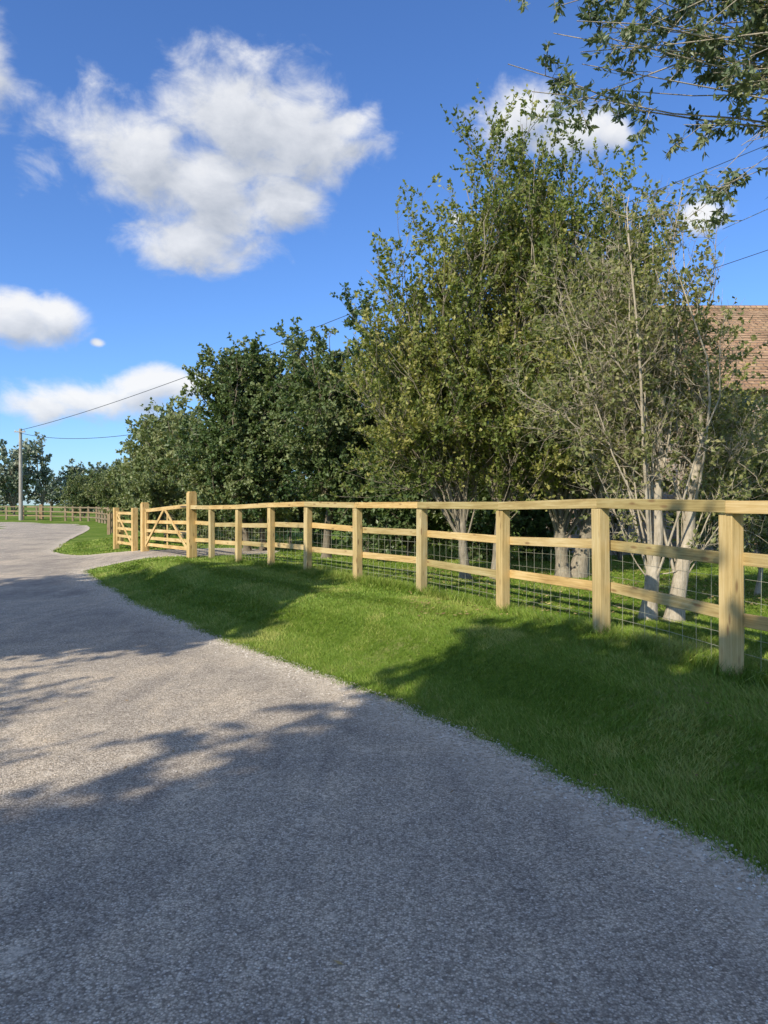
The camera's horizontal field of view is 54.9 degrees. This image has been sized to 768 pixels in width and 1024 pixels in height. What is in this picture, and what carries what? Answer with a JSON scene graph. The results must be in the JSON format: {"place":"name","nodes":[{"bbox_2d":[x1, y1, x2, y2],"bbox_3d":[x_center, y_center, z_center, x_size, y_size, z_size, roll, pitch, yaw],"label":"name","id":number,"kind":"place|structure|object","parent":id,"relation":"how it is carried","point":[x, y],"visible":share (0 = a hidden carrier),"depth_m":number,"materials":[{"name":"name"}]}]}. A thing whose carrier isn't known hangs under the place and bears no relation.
{"place":"outdoors","nodes":[
{"label":"outdoors","id":0,"kind":"place"},
{"bbox_2d":[0,522,767,1023],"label":"road","id":1,"kind":"structure","parent":0,"point":[294,786],"depth_m":3.09,"materials":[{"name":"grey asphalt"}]},
{"bbox_2d":[0,505,767,884],"bbox_3d":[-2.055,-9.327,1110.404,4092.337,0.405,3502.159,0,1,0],"label":"ground","id":2,"kind":"structure","parent":0,"point":[96,531],"depth_m":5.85,"materials":[{"name":"green plant"}]},
{"bbox_2d":[14,429,24,519],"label":"utility pole","id":3,"kind":"object","parent":2,"relation":"on","point":[20,431],"visible":0.94,"depth_m":66.83,"materials":[{"name":"grey wood"}]},
{"bbox_2d":[0,504,112,534],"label":"wooden fence","id":4,"kind":"object","parent":2,"relation":"on","point":[103,517],"visible":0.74,"depth_m":63.81,"materials":[{"name":"brown wood"}]},
{"bbox_2d":[119,508,123,544],"bbox_3d":[-9.136,0.622,25.467,0.314,1.515,6.030,0,1,-20],"label":"wooden fence","id":5,"kind":"object","parent":2,"relation":"on","point":[122,533],"visible":0.18,"depth_m":24.16,"materials":[{"name":"beige wood"}]},
{"bbox_2d":[113,508,137,550],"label":"five bar gate","id":6,"kind":"structure","parent":2,"relation":"on","point":[133,529],"depth_m":21.51,"materials":[{"name":"beige wood"}]},
{"bbox_2d":[54,388,231,537],"bbox_3d":[-16.845,-2.184,50.587,8.925,6.407,59.229,0,1,-26],"label":"hedgerow","id":7,"kind":"object","parent":2,"relation":"on","point":[94,489],"visible":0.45,"depth_m":29.79,"materials":[{"name":"green plant"}]},
{"bbox_2d":[140,491,196,557],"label":"five bar gate","id":8,"kind":"structure","parent":2,"relation":"on","point":[190,545],"depth_m":18.34,"materials":[{"name":"beige wood"}]},
{"bbox_2d":[158,316,331,550],"bbox_3d":[-3.517,-2.046,19.735,4.293,6.563,3.522,0,1,36],"label":"apple tree","id":9,"kind":"object","parent":2,"relation":"on","point":[239,463],"visible":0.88,"depth_m":19.30,"materials":[{"name":"green plant"}]},
{"bbox_2d":[0,431,529,514],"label":"distant trees","id":10,"kind":"object","parent":2,"relation":"on","point":[9,488],"visible":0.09,"depth_m":94.04,"materials":[{"name":"green plant"}]},
{"bbox_2d":[98,465,451,544],"bbox_3d":[-2.634,-0.184,23.670,12.722,3.939,2.778,0,1,0],"label":"hedge","id":11,"kind":"object","parent":2,"relation":"on","point":[157,493],"visible":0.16,"depth_m":23.37,"materials":[{"name":"green plant"}]},
{"bbox_2d":[257,277,403,557],"bbox_3d":[-0.441,-2.128,17.180,4.913,6.696,3.259,0,1,-11],"label":"apple tree","id":12,"kind":"object","parent":2,"relation":"on","point":[322,419],"visible":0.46,"depth_m":16.88,"materials":[{"name":"green plant"}]},
{"bbox_2d":[190,498,767,674],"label":"wooden fence","id":13,"kind":"object","parent":2,"relation":"on","point":[731,558],"visible":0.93,"depth_m":6.79,"materials":[{"name":"beige wood"}]},
{"bbox_2d":[315,66,661,579],"bbox_3d":[1.567,-3.005,11.297,4.671,8.358,3.977,0,1,-29],"label":"hawthorn tree","id":14,"kind":"object","parent":2,"relation":"on","point":[450,400],"visible":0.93,"depth_m":11.21,"materials":[{"name":"green plant"}]},
{"bbox_2d":[333,413,767,562],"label":"hedge","id":15,"kind":"object","parent":2,"relation":"on","point":[534,522],"visible":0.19,"depth_m":15.27,"materials":[{"name":"green plant"}]},
{"bbox_2d":[463,94,767,577],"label":"hawthorn tree","id":16,"kind":"object","parent":2,"relation":"on","point":[560,522],"visible":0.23,"depth_m":11.67,"materials":[{"name":"green plant"}]},
{"bbox_2d":[491,148,767,621],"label":"elder tree","id":17,"kind":"object","parent":2,"relation":"on","point":[643,371],"visible":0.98,"depth_m":7.41,"materials":[{"name":"green plant"}]},
{"bbox_2d":[508,0,767,230],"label":"willow tree","id":18,"kind":"object","parent":2,"relation":"on","point":[755,27],"visible":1,"depth_m":4.84,"materials":[{"name":"green plant"}]},
{"bbox_2d":[546,387,767,555],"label":"walls","id":19,"kind":"structure","parent":2,"relation":"on","point":[630,531],"depth_m":18.00,"materials":[{"name":"brick"}]},
{"bbox_2d":[648,310,767,389],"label":"roof","id":20,"kind":"structure","parent":19,"relation":"on","point":[758,323],"depth_m":19.41,"materials":[{"name":"tile"}]},
{"bbox_2d":[655,305,767,312],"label":"ridge tiles","id":21,"kind":"object","parent":20,"relation":"attached to","point":[749,307],"visible":0.2,"depth_m":21.10,"materials":[{"name":"tile"}]},
{"bbox_2d":[667,407,767,595],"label":"shrub","id":22,"kind":"object","parent":2,"relation":"on","point":[757,528],"visible":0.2,"depth_m":9.42,"materials":[{"name":"green plant"}]},
{"bbox_3d":[7.700,-2.750,12.451,1.000,8.139,0.303,0,1,0],"label":"utility pole","id":23,"kind":"object","parent":2,"relation":"on","visible":0},
{"bbox_2d":[21,144,767,438],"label":"overhead wires","id":24,"kind":"object","parent":23,"relation":"attached to","point":[346,315],"visible":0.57,"depth_m":28.11,"materials":[{"name":"grey metal"}]},
{"bbox_2d":[0,0,767,504],"label":"sky","id":25,"kind":"structure","parent":0,"point":[176,176],"materials":[{"name":"blue"}]},
{"bbox_2d":[37,563,767,1023],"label":"fallen leaves","id":26,"kind":"object","parent":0,"point":[541,607],"visible":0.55,"depth_m":9.21,"materials":[{"name":"brown plant"}]}
]}

